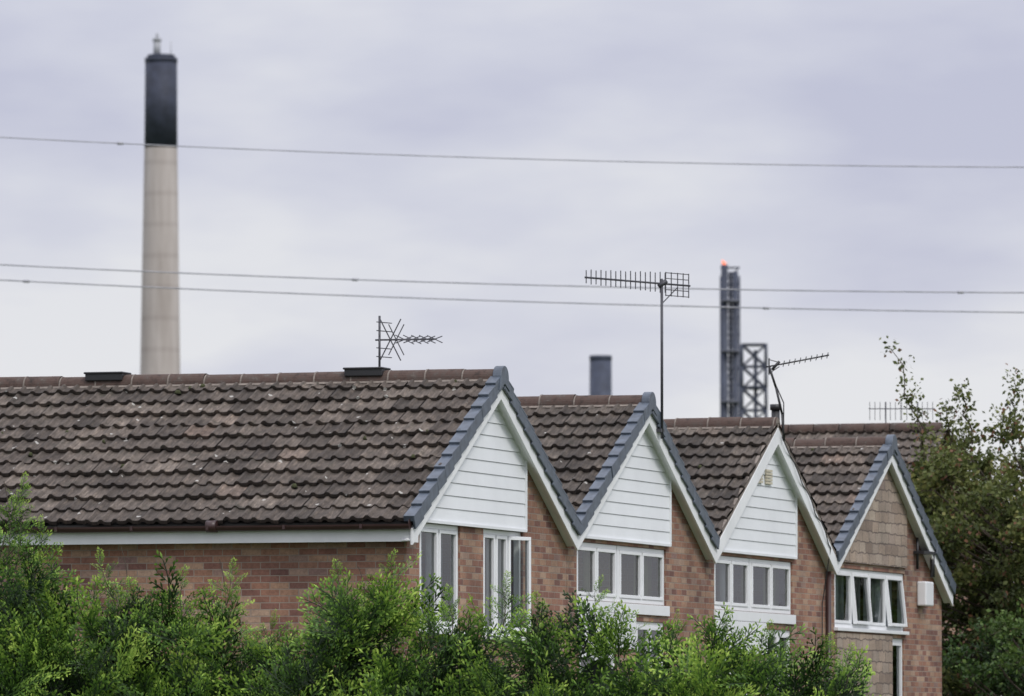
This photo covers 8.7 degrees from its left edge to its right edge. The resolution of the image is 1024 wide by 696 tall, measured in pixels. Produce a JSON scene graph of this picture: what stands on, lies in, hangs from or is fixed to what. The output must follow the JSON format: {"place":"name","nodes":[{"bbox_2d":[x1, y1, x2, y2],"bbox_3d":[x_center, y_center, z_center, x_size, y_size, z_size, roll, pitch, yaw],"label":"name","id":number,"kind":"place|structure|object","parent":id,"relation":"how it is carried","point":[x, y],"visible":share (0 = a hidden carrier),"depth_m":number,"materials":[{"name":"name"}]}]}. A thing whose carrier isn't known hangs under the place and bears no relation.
{"place":"outdoors","nodes":[
{"label":"outdoors","id":0,"kind":"place"},
{"bbox_2d":[0,422,566,693],"bbox_3d":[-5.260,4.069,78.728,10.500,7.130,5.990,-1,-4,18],"label":"walls","id":1,"kind":"structure","parent":0,"point":[279,577],"depth_m":75.15,"materials":[{"name":"brick"}]},
{"bbox_2d":[0,386,574,534],"bbox_3d":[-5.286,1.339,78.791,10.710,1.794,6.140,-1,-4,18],"label":"roof deck","id":2,"kind":"structure","parent":1,"relation":"on","point":[225,523],"depth_m":75.37,"materials":[{"name":"tile"}]},
{"bbox_2d":[0,519,411,533],"bbox_3d":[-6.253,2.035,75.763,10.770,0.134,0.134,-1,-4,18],"label":"gutter","id":3,"kind":"object","parent":2,"relation":"attached to","point":[211,526],"visible":1,"depth_m":74.77,"materials":[{"name":"grey plastic"}]},
{"bbox_2d":[0,529,417,544],"bbox_3d":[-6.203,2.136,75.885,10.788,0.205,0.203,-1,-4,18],"label":"fascia","id":4,"kind":"structure","parent":2,"relation":"attached to","point":[304,536],"depth_m":74.86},
{"bbox_2d":[0,378,485,525],"bbox_3d":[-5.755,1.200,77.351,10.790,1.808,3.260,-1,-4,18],"label":"roof tiles","id":5,"kind":"object","parent":2,"relation":"on","point":[356,496],"visible":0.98,"depth_m":76.52,"materials":[{"name":"tile"}]},
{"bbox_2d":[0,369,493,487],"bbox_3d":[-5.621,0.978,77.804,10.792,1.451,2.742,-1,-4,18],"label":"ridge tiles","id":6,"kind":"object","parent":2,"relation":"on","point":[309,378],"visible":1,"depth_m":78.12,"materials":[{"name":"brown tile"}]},
{"bbox_2d":[84,367,390,380],"bbox_3d":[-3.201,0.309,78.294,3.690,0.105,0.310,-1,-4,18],"label":"ridge vents","id":7,"kind":"object","parent":6,"relation":"on","point":[348,372],"visible":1,"depth_m":77.76,"materials":[{"name":"black plastic"}]},
{"bbox_2d":[418,523,530,640],"bbox_3d":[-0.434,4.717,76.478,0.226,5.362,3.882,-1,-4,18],"label":"window frames","id":8,"kind":"structure","parent":1,"relation":"attached to","point":[436,531],"depth_m":77.44,"materials":[{"name":"white plastic"}]},
{"bbox_2d":[426,406,526,531],"bbox_3d":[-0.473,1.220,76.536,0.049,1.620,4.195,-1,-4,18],"label":"gable cladding","id":9,"kind":"structure","parent":1,"relation":"attached to","point":[486,453],"depth_m":77.25,"materials":[{"name":"white plastic"}]},
{"bbox_2d":[401,389,577,549],"bbox_3d":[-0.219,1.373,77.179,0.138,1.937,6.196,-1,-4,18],"label":"barge boards","id":10,"kind":"object","parent":1,"relation":"attached to","point":[549,496],"visible":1,"depth_m":78.26,"materials":[{"name":"white plastic"}]},
{"bbox_2d":[403,366,582,535],"bbox_3d":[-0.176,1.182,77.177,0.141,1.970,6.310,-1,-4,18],"label":"verge caps","id":11,"kind":"object","parent":10,"relation":"attached to","point":[497,382],"visible":1,"depth_m":76.50,"materials":[{"name":"grey plastic"}]},
{"bbox_2d":[0,279,1023,312],"bbox_3d":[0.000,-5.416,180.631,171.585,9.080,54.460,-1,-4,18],"label":"power line","id":12,"kind":"object","parent":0,"point":[28,281],"visible":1,"depth_m":180.37,"materials":[{"name":"black metal"}]},
{"bbox_2d":[0,264,1023,293],"bbox_3d":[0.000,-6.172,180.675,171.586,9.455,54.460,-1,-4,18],"label":"power line","id":13,"kind":"object","parent":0,"point":[357,279],"visible":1,"depth_m":180.40,"materials":[{"name":"black metal"}]},
{"bbox_2d":[0,137,1023,167],"bbox_3d":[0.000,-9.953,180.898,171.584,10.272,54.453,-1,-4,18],"label":"power line","id":14,"kind":"object","parent":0,"point":[119,143],"visible":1,"depth_m":180.60,"materials":[{"name":"black metal"}]},
{"bbox_2d":[0,0,1023,695],"label":"sky","id":15,"kind":"structure","parent":0,"point":[807,82],"materials":[{"name":"grey"}]},
{"bbox_2d":[567,445,705,679],"bbox_3d":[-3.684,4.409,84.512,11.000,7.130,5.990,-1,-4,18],"label":"walls","id":16,"kind":"structure","parent":0,"point":[684,576],"depth_m":84.88,"materials":[{"name":"brick"}]},
{"bbox_2d":[422,415,619,536],"bbox_3d":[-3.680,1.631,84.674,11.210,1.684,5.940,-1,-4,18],"label":"roof deck","id":17,"kind":"structure","parent":16,"relation":"on","point":[560,471],"depth_m":82.37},
{"bbox_2d":[523,403,634,512],"bbox_3d":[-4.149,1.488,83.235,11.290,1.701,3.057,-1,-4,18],"label":"roof tiles","id":18,"kind":"object","parent":17,"relation":"on","point":[549,426],"visible":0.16,"depth_m":82.30,"materials":[{"name":"tile"}]},
{"bbox_2d":[517,394,641,408],"bbox_3d":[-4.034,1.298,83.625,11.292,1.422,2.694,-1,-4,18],"label":"ridge tiles","id":19,"kind":"object","parent":17,"relation":"on","point":[569,400],"visible":0.21,"depth_m":83.20,"materials":[{"name":"brown tile"}]},
{"bbox_2d":[577,414,715,562],"bbox_3d":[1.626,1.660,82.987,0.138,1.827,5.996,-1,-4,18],"label":"barge boards","id":20,"kind":"object","parent":17,"relation":"attached to","point":[693,518],"visible":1,"depth_m":84.07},
{"bbox_2d":[584,270,690,438],"bbox_3d":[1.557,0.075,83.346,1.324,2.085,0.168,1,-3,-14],"label":"tv aerial","id":21,"kind":"object","parent":20,"relation":"attached to","point":[661,283],"visible":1,"depth_m":83.41,"materials":[{"name":"metal"}]},
{"bbox_2d":[576,542,669,670],"bbox_3d":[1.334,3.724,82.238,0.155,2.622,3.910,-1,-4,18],"label":"window frames","id":22,"kind":"structure","parent":16,"relation":"attached to","point":[638,599],"depth_m":82.56,"materials":[{"name":"white plastic"}]},
{"bbox_2d":[616,546,617,601],"bbox_3d":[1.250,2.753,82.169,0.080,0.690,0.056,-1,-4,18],"label":"window post","id":23,"kind":"object","parent":22,"relation":"attached to","point":[617,573],"depth_m":82.14,"materials":[{"name":"white plastic"}]},
{"bbox_2d":[585,430,671,546],"bbox_3d":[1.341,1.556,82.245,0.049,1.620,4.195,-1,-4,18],"label":"gable cladding","id":24,"kind":"structure","parent":16,"relation":"attached to","point":[630,498],"depth_m":82.98,"materials":[{"name":"white plastic"}]},
{"bbox_2d":[931,443,980,691],"bbox_3d":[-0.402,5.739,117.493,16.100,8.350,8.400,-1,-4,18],"label":"walls","id":25,"kind":"structure","parent":0,"point":[956,597],"depth_m":116.42,"materials":[{"name":"brick"}]},
{"bbox_2d":[780,422,942,438],"bbox_3d":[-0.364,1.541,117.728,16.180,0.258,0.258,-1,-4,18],"label":"ridge tiles","id":26,"kind":"object","parent":25,"relation":"on","point":[851,427],"visible":0.13,"depth_m":115.64,"materials":[{"name":"brown tile"}]},
{"bbox_2d":[785,428,947,474],"bbox_3d":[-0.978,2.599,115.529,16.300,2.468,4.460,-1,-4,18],"label":"roof tiles","id":27,"kind":"object","parent":25,"relation":"on","point":[905,443],"visible":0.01,"depth_m":115.27,"materials":[{"name":"tile"}]},
{"bbox_2d":[899,430,981,511],"bbox_3d":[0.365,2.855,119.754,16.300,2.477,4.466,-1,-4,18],"label":"roof tiles","id":28,"kind":"object","parent":25,"relation":"on","point":[946,435],"depth_m":115.61,"materials":[{"name":"tile"}]},
{"bbox_2d":[869,402,900,422],"bbox_3d":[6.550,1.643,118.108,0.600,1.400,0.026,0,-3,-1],"label":"tv aerial","id":29,"kind":"object","parent":28,"relation":"attached to","point":[890,408],"visible":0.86,"depth_m":118.14,"materials":[{"name":"metal"}]},
{"bbox_2d":[900,402,934,420],"bbox_3d":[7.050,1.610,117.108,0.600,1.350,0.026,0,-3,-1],"label":"tv aerial","id":30,"kind":"object","parent":28,"relation":"attached to","point":[906,408],"visible":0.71,"depth_m":117.14,"materials":[{"name":"metal"}]},
{"label":"ground","id":31,"kind":"structure","parent":0,"visible":0},
{"bbox_2d":[140,33,179,374],"bbox_3d":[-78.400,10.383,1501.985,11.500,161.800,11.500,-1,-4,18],"label":"industrial chimney","id":32,"kind":"object","parent":31,"relation":"on","point":[160,335],"visible":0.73,"depth_m":1501.20,"materials":[{"name":"concrete"}]},
{"bbox_2d":[0,471,880,695],"bbox_3d":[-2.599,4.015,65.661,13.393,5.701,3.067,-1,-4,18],"label":"conifer hedge","id":33,"kind":"object","parent":31,"relation":"on","point":[39,656],"visible":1,"depth_m":64.98,"materials":[{"name":"green plant"}]},
{"bbox_2d":[589,355,611,394],"bbox_3d":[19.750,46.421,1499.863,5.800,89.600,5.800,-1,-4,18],"label":"industrial chimney","id":34,"kind":"object","parent":31,"relation":"on","point":[600,374],"visible":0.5,"depth_m":1500.12,"materials":[{"name":"paint"}]},
{"bbox_2d":[720,260,740,416],"bbox_3d":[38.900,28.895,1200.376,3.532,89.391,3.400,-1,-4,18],"label":"flare stack","id":35,"kind":"object","parent":31,"relation":"on","point":[726,299],"visible":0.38,"depth_m":1201.89,"materials":[{"name":"paint"}]},
{"bbox_2d":[740,343,767,417],"bbox_3d":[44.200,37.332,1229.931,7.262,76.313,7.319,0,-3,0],"label":"lattice tower","id":36,"kind":"structure","parent":31,"relation":"on","point":[755,388],"depth_m":1229.64,"materials":[{"name":"metal"}]},
{"bbox_2d":[706,465,826,695],"bbox_3d":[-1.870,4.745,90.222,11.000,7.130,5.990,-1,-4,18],"label":"walls","id":37,"kind":"structure","parent":31,"relation":"on","point":[808,569],"depth_m":90.52,"materials":[{"name":"brick"}]},
{"bbox_2d":[579,431,757,550],"bbox_3d":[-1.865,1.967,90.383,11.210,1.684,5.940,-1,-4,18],"label":"roof deck","id":38,"kind":"structure","parent":37,"relation":"on","point":[723,468],"depth_m":87.88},
{"bbox_2d":[663,417,779,467],"bbox_3d":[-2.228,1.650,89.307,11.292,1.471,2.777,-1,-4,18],"label":"ridge tiles","id":39,"kind":"object","parent":38,"relation":"on","point":[721,422],"visible":0.2,"depth_m":88.86,"materials":[{"name":"brown tile"}]},
{"bbox_2d":[770,404,779,419],"bbox_3d":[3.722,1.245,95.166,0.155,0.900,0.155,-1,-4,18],"label":"flue pipe","id":40,"kind":"object","parent":39,"relation":"on","point":[775,410],"visible":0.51,"depth_m":95.13,"materials":[{"name":"black plastic"}]},
{"bbox_2d":[668,422,777,535],"bbox_3d":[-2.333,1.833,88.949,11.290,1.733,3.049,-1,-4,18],"label":"roof tiles","id":41,"kind":"object","parent":38,"relation":"on","point":[713,443],"visible":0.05,"depth_m":87.93,"materials":[{"name":"tile"}]},
{"bbox_2d":[706,422,836,549],"bbox_3d":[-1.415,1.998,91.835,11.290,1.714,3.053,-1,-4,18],"label":"roof tiles","id":42,"kind":"object","parent":38,"relation":"on","point":[807,488],"visible":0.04,"depth_m":90.22,"materials":[{"name":"concrete"}]},
{"bbox_2d":[714,426,836,557],"bbox_3d":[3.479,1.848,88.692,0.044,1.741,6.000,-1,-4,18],"label":"verge caps","id":43,"kind":"object","parent":42,"relation":"attached to","point":[759,458],"visible":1,"depth_m":87.88,"materials":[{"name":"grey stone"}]},
{"bbox_2d":[765,352,828,440],"bbox_3d":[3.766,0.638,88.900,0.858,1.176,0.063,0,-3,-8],"label":"tv aerial","id":44,"kind":"object","parent":42,"relation":"attached to","point":[769,366],"visible":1,"depth_m":88.87,"materials":[{"name":"black aluminium"}]},
{"bbox_2d":[714,556,795,694],"bbox_3d":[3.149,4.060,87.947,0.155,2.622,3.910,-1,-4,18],"label":"window frames","id":45,"kind":"structure","parent":37,"relation":"attached to","point":[765,615],"depth_m":87.96,"materials":[{"name":"white plastic"}]},
{"bbox_2d":[749,558,750,611],"bbox_3d":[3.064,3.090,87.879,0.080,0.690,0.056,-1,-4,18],"label":"window post","id":46,"kind":"object","parent":45,"relation":"attached to","point":[749,585],"depth_m":87.86,"materials":[{"name":"white plastic"}]},
{"bbox_2d":[723,451,797,558],"bbox_3d":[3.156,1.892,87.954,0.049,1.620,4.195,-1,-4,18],"label":"gable cladding","id":47,"kind":"structure","parent":37,"relation":"attached to","point":[758,501],"depth_m":88.72,"materials":[{"name":"white plastic"}]},
{"bbox_2d":[758,469,772,484],"bbox_3d":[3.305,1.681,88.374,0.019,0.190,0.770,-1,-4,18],"label":"gable vents","id":48,"kind":"object","parent":47,"relation":"attached to","point":[767,476],"visible":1,"depth_m":88.50,"materials":[{"name":"beige plastic"}]},
{"bbox_2d":[714,428,836,574],"bbox_3d":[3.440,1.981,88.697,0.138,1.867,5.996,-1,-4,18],"label":"barge boards","id":49,"kind":"object","parent":37,"relation":"attached to","point":[805,506],"visible":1,"depth_m":89.33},
{"bbox_2d":[770,374,830,680],"bbox_3d":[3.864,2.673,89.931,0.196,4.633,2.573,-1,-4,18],"label":"aerial cable","id":50,"kind":"object","parent":37,"relation":"attached to","point":[817,518],"visible":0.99,"depth_m":90.58,"materials":[{"name":"black plastic"}]},
{"bbox_2d":[826,571,831,681],"bbox_3d":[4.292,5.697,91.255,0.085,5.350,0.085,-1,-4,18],"label":"downpipe","id":51,"kind":"object","parent":37,"relation":"attached to","point":[828,604],"visible":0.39,"depth_m":91.35,"materials":[{"name":"plastic"}]},
{"bbox_2d":[831,518,941,695],"bbox_3d":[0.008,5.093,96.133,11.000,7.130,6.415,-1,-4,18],"label":"walls","id":52,"kind":"structure","parent":31,"relation":"on","point":[922,658],"depth_m":96.25,"materials":[{"name":"brick"}]},
{"bbox_2d":[796,451,896,589],"bbox_3d":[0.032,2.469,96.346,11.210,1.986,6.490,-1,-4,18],"label":"roof deck","id":53,"kind":"structure","parent":52,"relation":"on","point":[894,585],"depth_m":97.75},
{"bbox_2d":[791,445,879,543],"bbox_3d":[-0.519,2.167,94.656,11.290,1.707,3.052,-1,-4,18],"label":"roof tiles","id":54,"kind":"object","parent":53,"relation":"on","point":[819,478],"visible":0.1,"depth_m":93.69,"materials":[{"name":"tile"}]},
{"bbox_2d":[785,436,885,450],"bbox_3d":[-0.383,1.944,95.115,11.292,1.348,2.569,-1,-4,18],"label":"ridge tiles","id":55,"kind":"object","parent":53,"relation":"on","point":[846,442],"visible":0.15,"depth_m":94.58,"materials":[{"name":"brown tile"}]},
{"bbox_2d":[835,575,891,626],"bbox_3d":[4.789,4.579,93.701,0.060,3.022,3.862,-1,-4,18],"label":"net curtains","id":56,"kind":"object","parent":52,"relation":"attached to","point":[839,596],"visible":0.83,"depth_m":93.85,"materials":[{"name":"white fabric"}]},
{"bbox_2d":[835,632,892,695],"bbox_3d":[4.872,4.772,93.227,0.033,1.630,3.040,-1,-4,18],"label":"stone panel","id":57,"kind":"object","parent":52,"relation":"attached to","point":[879,653],"visible":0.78,"depth_m":93.75,"materials":[{"name":"beige stone"}]},
{"bbox_2d":[834,568,908,695],"bbox_3d":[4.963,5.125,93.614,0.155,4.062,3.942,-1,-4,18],"label":"window frames","id":58,"kind":"structure","parent":52,"relation":"attached to","point":[867,624],"depth_m":94.15,"materials":[{"name":"white plastic"}]},
{"bbox_2d":[844,469,906,567],"bbox_3d":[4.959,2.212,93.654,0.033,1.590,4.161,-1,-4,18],"label":"gable stone cladding","id":59,"kind":"structure","parent":52,"relation":"attached to","point":[880,539],"depth_m":94.38,"materials":[{"name":"beige stone"}]},
{"bbox_2d":[837,455,952,605],"bbox_3d":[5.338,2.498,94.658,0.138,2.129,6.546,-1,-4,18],"label":"barge boards","id":60,"kind":"object","parent":52,"relation":"attached to","point":[920,533],"visible":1,"depth_m":95.72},
{"bbox_2d":[834,435,955,593],"bbox_3d":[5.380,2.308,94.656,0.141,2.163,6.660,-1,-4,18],"label":"verge caps","id":61,"kind":"object","parent":60,"relation":"attached to","point":[888,449],"visible":1,"depth_m":93.85,"materials":[{"name":"grey plastic"}]},
{"bbox_2d":[913,538,935,576],"bbox_3d":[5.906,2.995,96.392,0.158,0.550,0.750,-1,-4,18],"label":"lamp bracket","id":62,"kind":"object","parent":52,"relation":"attached to","point":[917,552],"visible":1,"depth_m":96.26,"materials":[{"name":"black metal"}]},
{"bbox_2d":[917,581,933,605],"bbox_3d":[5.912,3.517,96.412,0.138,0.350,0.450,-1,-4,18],"label":"alarm box","id":63,"kind":"object","parent":52,"relation":"attached to","point":[925,593],"visible":1,"depth_m":96.21,"materials":[{"name":"white plastic"}]},
{"bbox_2d":[879,336,1023,695],"bbox_3d":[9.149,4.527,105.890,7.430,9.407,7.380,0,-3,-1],"label":"broadleaf tree","id":64,"kind":"object","parent":31,"relation":"on","point":[990,537],"visible":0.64,"depth_m":104.75,"materials":[{"name":"green plant"}]},
{"bbox_2d":[942,590,1023,695],"bbox_3d":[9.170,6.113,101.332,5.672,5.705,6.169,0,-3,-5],"label":"hawthorn shrub","id":65,"kind":"object","parent":31,"relation":"on","point":[1001,661],"visible":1,"depth_m":101.00,"materials":[{"name":"green plant"}]},
{"bbox_3d":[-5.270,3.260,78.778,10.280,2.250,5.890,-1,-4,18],"label":"interior","id":66,"kind":"object","parent":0,"visible":0},
{"bbox_2d":[421,532,500,625],"bbox_3d":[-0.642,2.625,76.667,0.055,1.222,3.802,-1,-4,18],"label":"net curtains","id":67,"kind":"object","parent":66,"relation":"attached to","point":[427,556],"visible":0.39,"depth_m":77.69,"materials":[{"name":"white fabric"}]},
{"bbox_3d":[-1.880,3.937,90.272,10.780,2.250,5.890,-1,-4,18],"label":"interior","id":68,"kind":"object","parent":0,"visible":0},
{"bbox_2d":[718,563,724,601],"bbox_3d":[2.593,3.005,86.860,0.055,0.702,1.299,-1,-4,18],"label":"net curtains","id":69,"kind":"object","parent":68,"relation":"attached to","point":[721,582],"visible":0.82,"depth_m":87.17,"materials":[{"name":"white fabric"}]},
{"bbox_2d":[742,566,778,605],"bbox_3d":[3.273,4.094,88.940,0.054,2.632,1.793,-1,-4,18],"label":"curtains","id":70,"kind":"object","parent":68,"relation":"attached to","point":[775,587],"visible":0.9,"depth_m":89.61,"materials":[{"name":"grey fabric"}]},
{"bbox_3d":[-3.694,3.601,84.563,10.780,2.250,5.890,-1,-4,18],"label":"interior","id":71,"kind":"object","parent":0,"visible":0},
{"bbox_2d":[583,551,651,596],"bbox_3d":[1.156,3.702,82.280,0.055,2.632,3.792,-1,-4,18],"label":"curtains","id":72,"kind":"object","parent":71,"relation":"attached to","point":[647,574],"visible":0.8,"depth_m":83.40,"materials":[{"name":"grey fabric"}]},
{"bbox_3d":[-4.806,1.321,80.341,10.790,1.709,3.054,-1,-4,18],"label":"roof tiles","id":73,"kind":"object","parent":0,"visible":0},
{"bbox_2d":[375,316,442,366],"bbox_3d":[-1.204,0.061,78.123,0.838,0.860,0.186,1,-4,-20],"label":"tv aerial","id":74,"kind":"object","parent":73,"relation":"on","point":[407,339],"visible":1,"depth_m":78.08,"materials":[{"name":"metal"}]},
{"bbox_3d":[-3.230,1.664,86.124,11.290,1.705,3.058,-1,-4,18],"label":"roof tiles","id":75,"kind":"object","parent":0,"visible":0},
{"bbox_2d":[576,392,719,548],"bbox_3d":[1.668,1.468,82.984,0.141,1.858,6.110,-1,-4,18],"label":"verge caps","id":76,"kind":"object","parent":75,"relation":"attached to","point":[646,407],"visible":1,"depth_m":82.39,"materials":[{"name":"grey plastic"}]}
]}

